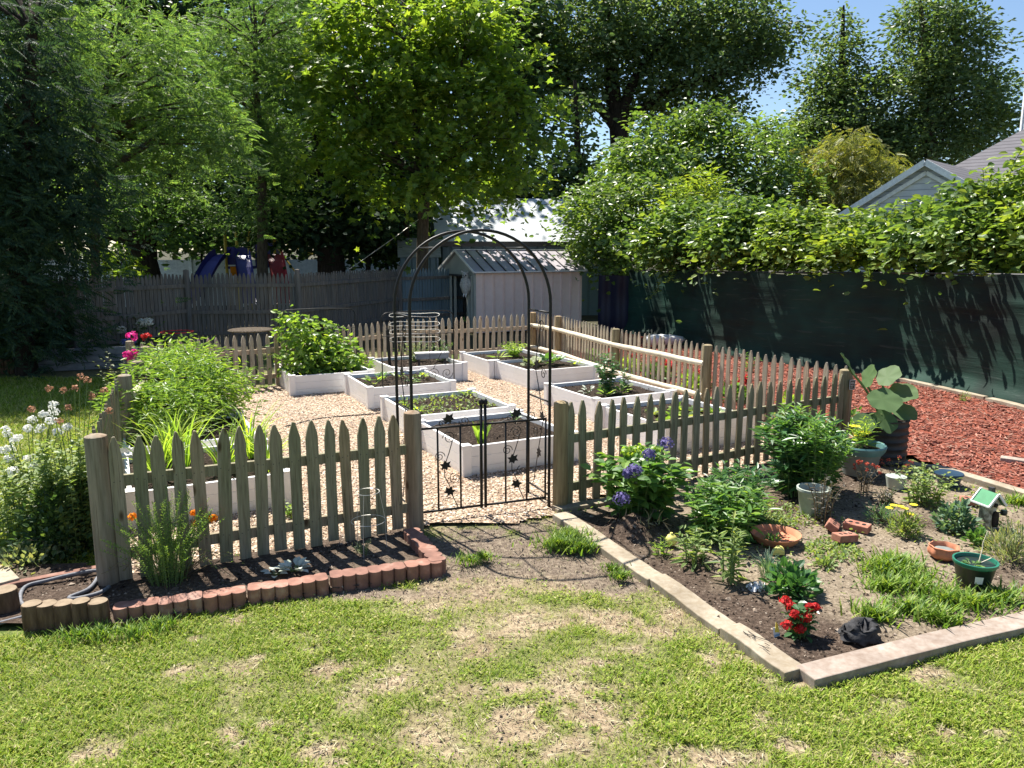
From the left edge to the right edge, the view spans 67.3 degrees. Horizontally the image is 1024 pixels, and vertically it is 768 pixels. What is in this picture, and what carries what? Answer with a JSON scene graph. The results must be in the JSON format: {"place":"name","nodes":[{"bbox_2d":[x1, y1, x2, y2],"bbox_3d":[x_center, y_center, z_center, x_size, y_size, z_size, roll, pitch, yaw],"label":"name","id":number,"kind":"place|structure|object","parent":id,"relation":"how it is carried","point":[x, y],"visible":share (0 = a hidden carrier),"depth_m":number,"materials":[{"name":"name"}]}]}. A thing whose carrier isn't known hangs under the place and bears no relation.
{"place":"outdoors","nodes":[
{"label":"outdoors","id":0,"kind":"place"},
{"bbox_2d":[2,251,827,351],"bbox_3d":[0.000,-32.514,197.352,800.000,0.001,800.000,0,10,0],"label":"ground","id":1,"kind":"structure","parent":0,"point":[592,319],"depth_m":20.06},
{"bbox_2d":[0,0,191,380],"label":"spruce tree","id":2,"kind":"object","parent":1,"relation":"on","point":[27,177],"visible":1,"depth_m":13.10,"materials":[{"name":"green plant"}]},
{"bbox_2d":[89,342,153,446],"bbox_3d":[-3.976,0.363,8.146,0.375,1.056,6.417,-4,11,-24],"label":"picket fence","id":3,"kind":"object","parent":1,"relation":"on","point":[114,419],"visible":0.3,"depth_m":7.67,"materials":[{"name":"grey wood"}]},
{"bbox_2d":[0,0,250,277],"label":"tree","id":4,"kind":"object","parent":1,"relation":"on","point":[179,6],"visible":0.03,"depth_m":27.73,"materials":[{"name":"green plant"}]},
{"bbox_2d":[0,0,280,314],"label":"locust tree","id":5,"kind":"object","parent":1,"relation":"on","point":[138,110],"visible":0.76,"depth_m":16.69,"materials":[{"name":"green plant"}]},
{"bbox_2d":[36,136,254,316],"bbox_3d":[-10.921,-4.462,22.734,6.837,5.492,5.291,0,10,0],"label":"leaning tree","id":6,"kind":"object","parent":1,"relation":"on","point":[150,261],"visible":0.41,"depth_m":22.40,"materials":[{"name":"green plant"}]},
{"bbox_2d":[3,0,295,259],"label":"tree","id":7,"kind":"object","parent":1,"relation":"on","point":[163,3],"visible":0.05,"depth_m":29.36,"materials":[{"name":"green plant"}]},
{"bbox_2d":[140,207,268,298],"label":"understory bush","id":8,"kind":"object","parent":1,"relation":"on","point":[199,248],"visible":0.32,"depth_m":28.20,"materials":[{"name":"green plant"}]},
{"bbox_2d":[30,257,399,307],"bbox_3d":[-10.304,-3.872,29.272,14.306,1.860,0.155,-2,10,-12],"label":"vinyl fence","id":9,"kind":"object","parent":1,"relation":"on","point":[178,267],"visible":0.06,"depth_m":29.04,"materials":[{"name":"grey plastic"}]},
{"bbox_2d":[0,265,463,350],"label":"stockade fence","id":10,"kind":"object","parent":1,"relation":"on","point":[367,296],"visible":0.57,"depth_m":17.06,"materials":[{"name":"grey wood"}]},
{"bbox_2d":[180,230,312,309],"bbox_3d":[-8.727,-3.766,25.967,4.141,2.800,2.852,0,10,0],"label":"play set","id":11,"kind":"object","parent":1,"relation":"on","point":[212,260],"visible":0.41,"depth_m":25.72,"materials":[{"name":"blue plastic"}]},
{"bbox_2d":[134,0,372,326],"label":"ash tree","id":12,"kind":"object","parent":1,"relation":"on","point":[257,76],"visible":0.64,"depth_m":21.07,"materials":[{"name":"green plant"}]},
{"bbox_2d":[84,410,423,585],"bbox_3d":[-1.717,0.789,5.516,2.292,1.130,0.143,-5,11,-28],"label":"picket fence","id":13,"kind":"object","parent":1,"relation":"on","point":[108,479],"visible":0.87,"depth_m":5.43,"materials":[{"name":"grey wood"}]},
{"bbox_2d":[140,0,377,259],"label":"tree","id":14,"kind":"object","parent":1,"relation":"on","point":[285,110],"visible":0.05,"depth_m":30.35,"materials":[{"name":"green plant"}]},
{"bbox_2d":[196,56,448,276],"bbox_3d":[-6.085,-6.042,24.246,8.199,8.080,6.598,0,10,0],"label":"thick oak","id":15,"kind":"object","parent":1,"relation":"on","point":[330,242],"visible":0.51,"depth_m":23.18,"materials":[{"name":"green plant"}]},
{"bbox_2d":[125,314,530,390],"bbox_3d":[-2.725,-0.589,13.691,7.753,1.006,0.706,-8,13,-40],"label":"picket fence","id":16,"kind":"object","parent":1,"relation":"on","point":[258,351],"visible":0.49,"depth_m":14.27,"materials":[{"name":"brown wood"}]},
{"bbox_2d":[304,82,485,272],"bbox_3d":[-3.918,-6.006,24.974,6.154,7.757,5.654,0,10,0],"label":"shaded trunk tree","id":17,"kind":"object","parent":1,"relation":"on","point":[393,257],"visible":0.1,"depth_m":24.62,"materials":[{"name":"green plant"}]},
{"bbox_2d":[273,0,592,328],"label":"maple tree","id":18,"kind":"object","parent":1,"relation":"on","point":[434,39],"visible":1,"depth_m":19.99,"materials":[{"name":"green plant"}]},
{"bbox_2d":[393,229,551,506],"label":"garden arch","id":19,"kind":"structure","parent":1,"relation":"on","point":[434,248],"depth_m":6.34,"materials":[{"name":"black paint"}]},
{"bbox_2d":[421,399,482,512],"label":"garden gate","id":20,"kind":"structure","parent":19,"relation":"attached to","point":[446,464],"depth_m":6.24,"materials":[{"name":"black metal"}]},
{"bbox_2d":[483,399,546,507],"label":"garden gate","id":21,"kind":"structure","parent":19,"relation":"attached to","point":[513,458],"depth_m":6.41,"materials":[{"name":"black metal"}]},
{"bbox_2d":[391,0,618,213],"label":"tree","id":22,"kind":"object","parent":1,"relation":"on","point":[560,4],"visible":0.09,"depth_m":31.27,"materials":[{"name":"green plant"}]},
{"bbox_2d":[438,249,587,332],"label":"garden shed","id":23,"kind":"structure","parent":1,"relation":"on","point":[498,286],"depth_m":20.89,"materials":[{"name":"paint"}]},
{"bbox_2d":[430,198,604,314],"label":"outbuilding","id":24,"kind":"structure","parent":1,"relation":"on","point":[589,296],"depth_m":25.38,"materials":[{"name":"white"}]},
{"bbox_2d":[523,80,613,198],"bbox_3d":[2.252,-7.100,29.198,4.192,8.444,3.223,-2,10,-10],"label":"vine draped snag","id":25,"kind":"object","parent":1,"relation":"on","point":[575,167],"visible":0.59,"depth_m":28.63,"materials":[{"name":"green plant"}]},
{"bbox_2d":[529,163,713,311],"bbox_3d":[3.334,-3.869,21.937,4.959,4.610,6.057,-7,12,-36],"label":"vine thicket","id":26,"kind":"object","parent":1,"relation":"on","point":[599,238],"visible":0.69,"depth_m":21.09,"materials":[{"name":"green plant"}]},
{"bbox_2d":[478,0,839,275],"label":"oak tree","id":27,"kind":"object","parent":1,"relation":"on","point":[708,50],"visible":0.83,"depth_m":32.60,"materials":[{"name":"green plant"}]},
{"bbox_2d":[584,90,768,269],"bbox_3d":[5.027,-5.418,23.782,5.994,7.016,6.168,0,10,0],"label":"vine thicket","id":28,"kind":"object","parent":1,"relation":"on","point":[690,130],"visible":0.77,"depth_m":23.08,"materials":[{"name":"green plant"}]},
{"bbox_2d":[613,195,746,292],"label":"hedge vine","id":29,"kind":"object","parent":1,"relation":"on","point":[654,243],"visible":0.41,"depth_m":17.67,"materials":[{"name":"green plant"}]},
{"bbox_2d":[530,312,846,419],"bbox_3d":[1.981,-0.344,12.288,0.386,1.011,8.116,-4,11,-23],"label":"picket fence","id":30,"kind":"object","parent":1,"relation":"on","point":[589,340],"visible":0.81,"depth_m":11.45,"materials":[{"name":"brown wood"}]},
{"bbox_2d":[642,164,734,272],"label":"yellow shrub","id":31,"kind":"object","parent":1,"relation":"on","point":[703,190],"visible":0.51,"depth_m":19.72,"materials":[{"name":"green plant"}]},
{"bbox_2d":[552,369,853,505],"bbox_3d":[2.059,0.473,7.551,4.045,1.046,0.130,-6,12,-32],"label":"picket fence","id":32,"kind":"object","parent":1,"relation":"on","point":[566,437],"visible":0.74,"depth_m":7.22,"materials":[{"name":"brown wood"}]},
{"bbox_2d":[672,193,818,322],"bbox_3d":[5.292,-2.319,16.402,3.714,3.481,2.714,0,10,0],"label":"hedge vine","id":33,"kind":"object","parent":1,"relation":"on","point":[722,241],"visible":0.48,"depth_m":15.93,"materials":[{"name":"green plant"}]},
{"bbox_2d":[692,102,846,270],"bbox_3d":[7.531,-5.421,23.959,5.041,6.961,6.746,0,10,0],"label":"vine thicket","id":34,"kind":"object","parent":1,"relation":"on","point":[778,146],"visible":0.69,"depth_m":22.39,"materials":[{"name":"green plant"}]},
{"bbox_2d":[734,196,867,279],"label":"hedge vine","id":35,"kind":"object","parent":1,"relation":"on","point":[787,236],"visible":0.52,"depth_m":14.92,"materials":[{"name":"green plant"}]},
{"bbox_2d":[623,268,1023,403],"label":"screen wall","id":36,"kind":"structure","parent":1,"relation":"on","point":[965,333],"depth_m":13.50,"materials":[{"name":"green fabric"}]},
{"bbox_2d":[598,275,628,332],"bbox_3d":[2.706,-2.114,20.338,0.933,1.500,0.140,5,11,26],"label":"blue tarp","id":37,"kind":"object","parent":36,"relation":"hanging from","point":[613,307],"visible":0.86,"depth_m":20.33,"materials":[{"name":"blue plastic"}]},
{"bbox_2d":[779,123,913,222],"bbox_3d":[10.142,-4.787,23.255,4.746,5.957,4.294,0,10,0],"label":"sumac bush","id":38,"kind":"object","parent":1,"relation":"on","point":[852,164],"visible":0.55,"depth_m":22.64,"materials":[{"name":"green plant"}]},
{"bbox_2d":[777,1,920,198],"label":"birch tree","id":39,"kind":"object","parent":1,"relation":"on","point":[835,91],"visible":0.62,"depth_m":35.31,"materials":[{"name":"green plant"}]},
{"bbox_2d":[788,203,956,290],"bbox_3d":[6.621,-1.764,14.305,3.102,3.115,2.537,0,10,0],"label":"hedge vine","id":40,"kind":"object","parent":1,"relation":"on","point":[843,248],"visible":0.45,"depth_m":13.85,"materials":[{"name":"green plant"}]},
{"bbox_2d":[843,188,983,329],"bbox_3d":[7.346,-1.694,13.198,3.176,3.363,2.518,0,10,0],"label":"hedge vine","id":41,"kind":"object","parent":1,"relation":"on","point":[900,238],"visible":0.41,"depth_m":12.91,"materials":[{"name":"green plant"}]},
{"bbox_2d":[830,72,1023,275],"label":"neighbour house","id":42,"kind":"structure","parent":1,"relation":"on","point":[914,180],"depth_m":20.53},
{"bbox_2d":[848,0,1023,185],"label":"poplar tree","id":43,"kind":"object","parent":1,"relation":"on","point":[939,73],"visible":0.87,"depth_m":33.31,"materials":[{"name":"green plant"}]},
{"bbox_2d":[892,160,1023,294],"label":"hedge vine","id":44,"kind":"object","parent":1,"relation":"on","point":[954,223],"visible":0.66,"depth_m":11.89,"materials":[{"name":"green plant"}]},
{"bbox_2d":[129,358,772,572],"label":"gravel","id":45,"kind":"structure","parent":0,"point":[465,494],"depth_m":7.68,"materials":[{"name":"beige gravel"}]},
{"bbox_2d":[85,332,269,447],"bbox_3d":[-3.708,0.134,8.722,1.808,1.336,3.161,-2,10,-14],"label":"bushy plant","id":46,"kind":"object","parent":45,"relation":"on","point":[173,385],"visible":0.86,"depth_m":8.45,"materials":[{"name":"green plant"}]},
{"bbox_2d":[121,439,290,529],"bbox_3d":[-2.748,0.858,6.885,1.320,0.340,1.320,-5,11,-27],"label":"raised bed","id":47,"kind":"object","parent":45,"relation":"on","point":[212,491],"visible":0.23,"depth_m":6.42,"materials":[{"name":"white plastic"}]},
{"bbox_2d":[274,364,374,395],"bbox_3d":[-3.033,-0.112,12.386,1.320,0.340,1.320,-5,11,-26],"label":"raised bed","id":48,"kind":"object","parent":45,"relation":"on","point":[301,384],"visible":0.49,"depth_m":11.78,"materials":[{"name":"white wood"}]},
{"bbox_2d":[265,304,375,377],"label":"bean vine","id":49,"kind":"object","parent":48,"relation":"in","point":[325,352],"visible":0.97,"depth_m":12.21,"materials":[{"name":"green plant"}]},
{"bbox_2d":[344,368,456,408],"bbox_3d":[-1.678,0.059,11.411,1.320,0.340,1.320,-5,11,-26],"label":"raised bed","id":50,"kind":"object","parent":45,"relation":"on","point":[361,392],"visible":0.74,"depth_m":11.05,"materials":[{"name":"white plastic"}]},
{"bbox_2d":[368,356,467,380],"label":"raised bed","id":51,"kind":"object","parent":45,"relation":"on","point":[461,370],"visible":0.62,"depth_m":12.86,"materials":[{"name":"white wood"}]},
{"bbox_2d":[380,388,516,432],"bbox_3d":[-0.825,0.369,9.656,1.320,0.340,1.320,-5,11,-26],"label":"raised bed","id":52,"kind":"object","parent":45,"relation":"on","point":[387,406],"visible":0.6,"depth_m":9.66,"materials":[{"name":"white wood"}]},
{"bbox_2d":[421,409,578,476],"bbox_3d":[-0.187,0.611,8.282,1.320,0.340,1.320,-5,11,-27],"label":"raised bed","id":53,"kind":"object","parent":45,"relation":"on","point":[470,455],"visible":0.59,"depth_m":7.87,"materials":[{"name":"white plastic"}]},
{"bbox_2d":[459,347,544,378],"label":"raised bed","id":54,"kind":"object","parent":45,"relation":"on","point":[479,365],"visible":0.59,"depth_m":13.82,"materials":[{"name":"white wood"}]},
{"bbox_2d":[493,355,598,389],"bbox_3d":[0.553,-0.202,12.895,1.320,0.340,1.320,-5,11,-27],"label":"raised bed","id":55,"kind":"object","parent":45,"relation":"on","point":[513,372],"visible":0.75,"depth_m":12.51,"materials":[{"name":"white wood"}]},
{"bbox_2d":[544,376,676,421],"bbox_3d":[1.333,0.197,10.631,1.320,0.340,1.320,-5,11,-27],"label":"raised bed","id":56,"kind":"object","parent":45,"relation":"on","point":[568,395],"visible":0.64,"depth_m":10.44,"materials":[{"name":"white wood"}]},
{"bbox_2d":[602,395,754,453],"bbox_3d":[1.940,0.462,9.128,1.320,0.340,1.320,-5,11,-26],"label":"raised bed","id":57,"kind":"object","parent":45,"relation":"on","point":[605,407],"visible":0.25,"depth_m":8.78,"materials":[{"name":"white wood"}]},
{"bbox_2d":[0,352,1023,767],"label":"lawn","id":58,"kind":"structure","parent":0,"point":[464,570],"depth_m":3.99,"materials":[{"name":"plant"}]},
{"bbox_2d":[0,401,84,546],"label":"phlox","id":59,"kind":"object","parent":58,"relation":"on","point":[22,492],"visible":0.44,"depth_m":5.77,"materials":[{"name":"white plant"}]},
{"bbox_2d":[21,597,110,633],"bbox_3d":[-2.619,1.378,4.527,0.473,0.214,0.115,-1,10,-8],"label":"log edging","id":60,"kind":"object","parent":58,"relation":"on","point":[41,615],"visible":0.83,"depth_m":4.48,"materials":[{"name":"brown wood"}]},
{"bbox_2d":[26,373,112,557],"bbox_3d":[-3.271,0.573,5.714,0.750,1.308,0.611,10,14,43],"label":"phlox","id":61,"kind":"object","parent":58,"relation":"on","point":[54,472],"visible":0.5,"depth_m":5.59,"materials":[{"name":"green plant"}]},
{"bbox_2d":[13,341,146,371],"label":"timber wall","id":62,"kind":"structure","parent":58,"relation":"on","point":[118,351],"depth_m":14.15,"materials":[{"name":"grey wood"}]},
{"bbox_2d":[113,597,158,625],"bbox_3d":[-2.259,1.382,4.636,0.248,0.130,0.127,-4,9,-19],"label":"edging block","id":63,"kind":"object","parent":58,"relation":"on","point":[135,608],"depth_m":4.59,"materials":[{"name":"red concrete"}]},
{"bbox_2d":[158,591,203,618],"bbox_3d":[-2.023,1.368,4.708,0.248,0.130,0.127,-5,11,-21],"label":"edging block","id":64,"kind":"object","parent":58,"relation":"on","point":[184,602],"depth_m":4.67,"materials":[{"name":"red concrete"}]},
{"bbox_2d":[0,526,427,622],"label":"soil bed","id":65,"kind":"object","parent":58,"relation":"on","point":[395,547],"visible":0.48,"depth_m":5.25,"materials":[{"name":"brown soil"}]},
{"bbox_2d":[0,538,75,573],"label":"variegated groundcover","id":66,"kind":"object","parent":65,"relation":"on","point":[7,559],"visible":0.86,"depth_m":5.38,"materials":[{"name":"green plant"}]},
{"bbox_2d":[6,470,94,563],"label":"leafy shrub","id":67,"kind":"object","parent":65,"relation":"on","point":[48,523],"visible":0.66,"depth_m":5.50,"materials":[{"name":"green plant"}]},
{"bbox_2d":[99,486,223,588],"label":"wispy bush","id":68,"kind":"object","parent":65,"relation":"on","point":[172,557],"visible":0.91,"depth_m":5.01,"materials":[{"name":"green plant"}]},
{"bbox_2d":[203,585,246,614],"bbox_3d":[-1.787,1.354,4.793,0.248,0.130,0.127,-4,10,-22],"label":"edging block","id":69,"kind":"object","parent":58,"relation":"on","point":[226,598],"depth_m":4.75,"materials":[{"name":"red concrete"}]},
{"bbox_2d":[247,579,288,606],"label":"edging block","id":70,"kind":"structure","parent":58,"relation":"on","point":[265,591],"depth_m":4.84,"materials":[{"name":"red concrete"}]},
{"bbox_2d":[288,573,328,600],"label":"edging block","id":71,"kind":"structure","parent":58,"relation":"on","point":[308,585],"depth_m":4.93,"materials":[{"name":"red concrete"}]},
{"bbox_2d":[19,549,632,650],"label":"path weeds","id":72,"kind":"object","parent":58,"relation":"on","point":[135,630],"visible":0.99,"depth_m":4.46,"materials":[{"name":"green plant"}]},
{"bbox_2d":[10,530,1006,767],"bbox_3d":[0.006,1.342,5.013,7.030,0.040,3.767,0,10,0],"label":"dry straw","id":73,"kind":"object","parent":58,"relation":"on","point":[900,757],"visible":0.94,"depth_m":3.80,"materials":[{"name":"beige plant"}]},
{"bbox_2d":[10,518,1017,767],"bbox_3d":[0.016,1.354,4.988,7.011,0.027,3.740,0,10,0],"label":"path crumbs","id":74,"kind":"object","parent":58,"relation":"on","point":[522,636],"visible":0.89,"depth_m":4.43,"materials":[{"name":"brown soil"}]},
{"bbox_2d":[512,523,599,556],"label":"grass clump","id":75,"kind":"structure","parent":58,"relation":"on","point":[570,539],"depth_m":5.68,"materials":[{"name":"green plant"}]},
{"bbox_2d":[553,511,661,585],"bbox_3d":[0.680,1.209,5.738,0.149,0.086,1.385,-4,11,-24],"label":"border board","id":76,"kind":"object","parent":58,"relation":"on","point":[610,549],"visible":0.72,"depth_m":5.57,"materials":[{"name":"brown wood"}]},
{"bbox_2d":[649,574,735,635],"bbox_3d":[1.111,1.376,4.809,0.150,0.080,0.761,-4,11,-22],"label":"border board","id":77,"kind":"object","parent":58,"relation":"on","point":[695,606],"visible":0.77,"depth_m":4.76,"materials":[{"name":"brown wood"}]},
{"bbox_2d":[720,623,800,681],"bbox_3d":[1.367,1.474,4.222,0.150,0.091,0.520,-4,11,-23],"label":"border board","id":78,"kind":"object","parent":58,"relation":"on","point":[774,659],"visible":0.76,"depth_m":4.18,"materials":[{"name":"brown wood"}]},
{"bbox_2d":[562,333,1023,488],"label":"bark mulch","id":79,"kind":"object","parent":58,"relation":"on","point":[967,443],"visible":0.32,"depth_m":9.53,"materials":[{"name":"red wood"}]},
{"bbox_2d":[796,611,1023,688],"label":"border board","id":80,"kind":"object","parent":58,"relation":"on","point":[827,671],"visible":0.76,"depth_m":4.17,"materials":[{"name":"brown wood"}]},
{"bbox_2d":[954,138,1023,276],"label":"hedge vine","id":81,"kind":"object","parent":58,"relation":"on","point":[1007,217],"visible":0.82,"depth_m":11.38,"materials":[{"name":"green plant"}]},
{"bbox_2d":[4,0,1023,250],"label":"sky","id":82,"kind":"structure","parent":0,"point":[871,10],"materials":[{"name":"blue"}]},
{"bbox_2d":[557,463,1023,663],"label":"garden soil","id":83,"kind":"structure","parent":0,"point":[884,537],"depth_m":5.46,"materials":[{"name":"brown soil"}]},
{"bbox_2d":[12,461,1023,660],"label":"soil clods","id":84,"kind":"object","parent":83,"relation":"on","point":[79,580],"visible":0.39,"depth_m":5.27,"materials":[{"name":"brown soil"}]},
{"bbox_2d":[580,436,698,521],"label":"hydrangea","id":85,"kind":"object","parent":83,"relation":"on","point":[648,490],"visible":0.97,"depth_m":6.13,"materials":[{"name":"green plant"}]},
{"bbox_2d":[669,525,717,571],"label":"leafy perennial","id":86,"kind":"object","parent":83,"relation":"on","point":[693,555],"visible":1,"depth_m":5.38,"materials":[{"name":"green plant"}]},
{"bbox_2d":[672,471,783,550],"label":"leafy perennial","id":87,"kind":"object","parent":83,"relation":"on","point":[714,511],"visible":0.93,"depth_m":5.74,"materials":[{"name":"green plant"}]},
{"bbox_2d":[705,510,751,585],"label":"lily stalk","id":88,"kind":"object","parent":83,"relation":"on","point":[732,560],"visible":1,"depth_m":5.05,"materials":[{"name":"green plant"}]},
{"bbox_2d":[704,458,781,526],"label":"leafy perennial","id":89,"kind":"object","parent":83,"relation":"on","point":[741,474],"visible":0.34,"depth_m":6.13,"materials":[{"name":"green plant"}]},
{"bbox_2d":[758,556,823,604],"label":"dark perennial","id":90,"kind":"object","parent":83,"relation":"on","point":[793,579],"visible":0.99,"depth_m":4.88,"materials":[{"name":"green plant"}]},
{"bbox_2d":[562,472,1023,619],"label":"ground weeds","id":91,"kind":"object","parent":83,"relation":"on","point":[777,520],"visible":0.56,"depth_m":5.82,"materials":[{"name":"green plant"}]},
{"bbox_2d":[778,595,822,642],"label":"red flower plant","id":92,"kind":"object","parent":83,"relation":"on","point":[800,626],"visible":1,"depth_m":4.34,"materials":[{"name":"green plant"}]},
{"bbox_2d":[748,408,866,498],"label":"leafy bush","id":93,"kind":"object","parent":83,"relation":"on","point":[781,449],"visible":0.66,"depth_m":6.82,"materials":[{"name":"green plant"}]},
{"bbox_2d":[788,416,855,506],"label":"leafy stalks","id":94,"kind":"object","parent":83,"relation":"on","point":[833,461],"visible":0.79,"depth_m":6.54,"materials":[{"name":"green plant"}]},
{"bbox_2d":[837,617,881,646],"bbox_3d":[1.964,1.373,4.338,0.231,0.129,0.196,0,10,0],"label":"crumpled cloth","id":95,"kind":"object","parent":83,"relation":"on","point":[863,631],"visible":0.99,"depth_m":4.30,"materials":[{"name":"black fabric"}]},
{"bbox_2d":[839,439,887,477],"bbox_3d":[3.398,0.727,7.508,0.464,0.300,0.464,0,10,0],"label":"plant pot","id":96,"kind":"object","parent":83,"relation":"on","point":[871,454],"visible":0.58,"depth_m":7.37,"materials":[{"name":"teal ceramic"}]},
{"bbox_2d":[858,412,910,466],"bbox_3d":[3.821,0.568,7.963,0.514,0.455,0.514,0,10,0],"label":"barrel planter","id":97,"kind":"object","parent":83,"relation":"on","point":[896,441],"visible":0.47,"depth_m":7.74,"materials":[{"name":"black plastic"}]},
{"bbox_2d":[840,353,918,433],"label":"squash plant","id":98,"kind":"object","parent":97,"relation":"in","point":[884,402],"visible":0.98,"depth_m":7.76,"materials":[{"name":"green plant"}]},
{"bbox_2d":[827,489,1023,628],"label":"tall grass","id":99,"kind":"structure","parent":83,"relation":"on","point":[895,567],"depth_m":4.81,"materials":[{"name":"green plant"}]},
{"bbox_2d":[894,462,958,507],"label":"bushy perennial","id":100,"kind":"object","parent":83,"relation":"on","point":[925,483],"visible":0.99,"depth_m":6.60,"materials":[{"name":"green plant"}]},
{"bbox_2d":[928,497,984,533],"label":"dark perennial","id":101,"kind":"object","parent":83,"relation":"on","point":[960,521],"visible":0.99,"depth_m":5.97,"materials":[{"name":"green plant"}]},
{"bbox_2d":[952,552,999,591],"bbox_3d":[3.011,1.230,5.011,0.266,0.178,0.266,0,10,0],"label":"plant pot","id":102,"kind":"object","parent":83,"relation":"on","point":[967,574],"visible":0.94,"depth_m":4.95,"materials":[{"name":"green plastic"}]},
{"bbox_2d":[970,487,1007,529],"bbox_3d":[3.780,0.980,6.073,0.231,0.320,0.180,-3,10,-14],"label":"birdhouse","id":103,"kind":"object","parent":83,"relation":"on","point":[989,501],"visible":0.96,"depth_m":6.03,"materials":[{"name":"green wood"}]},
{"bbox_2d":[974,517,1023,566],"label":"lavender","id":104,"kind":"object","parent":83,"relation":"on","point":[1015,546],"visible":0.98,"depth_m":5.43,"materials":[{"name":"green plant"}]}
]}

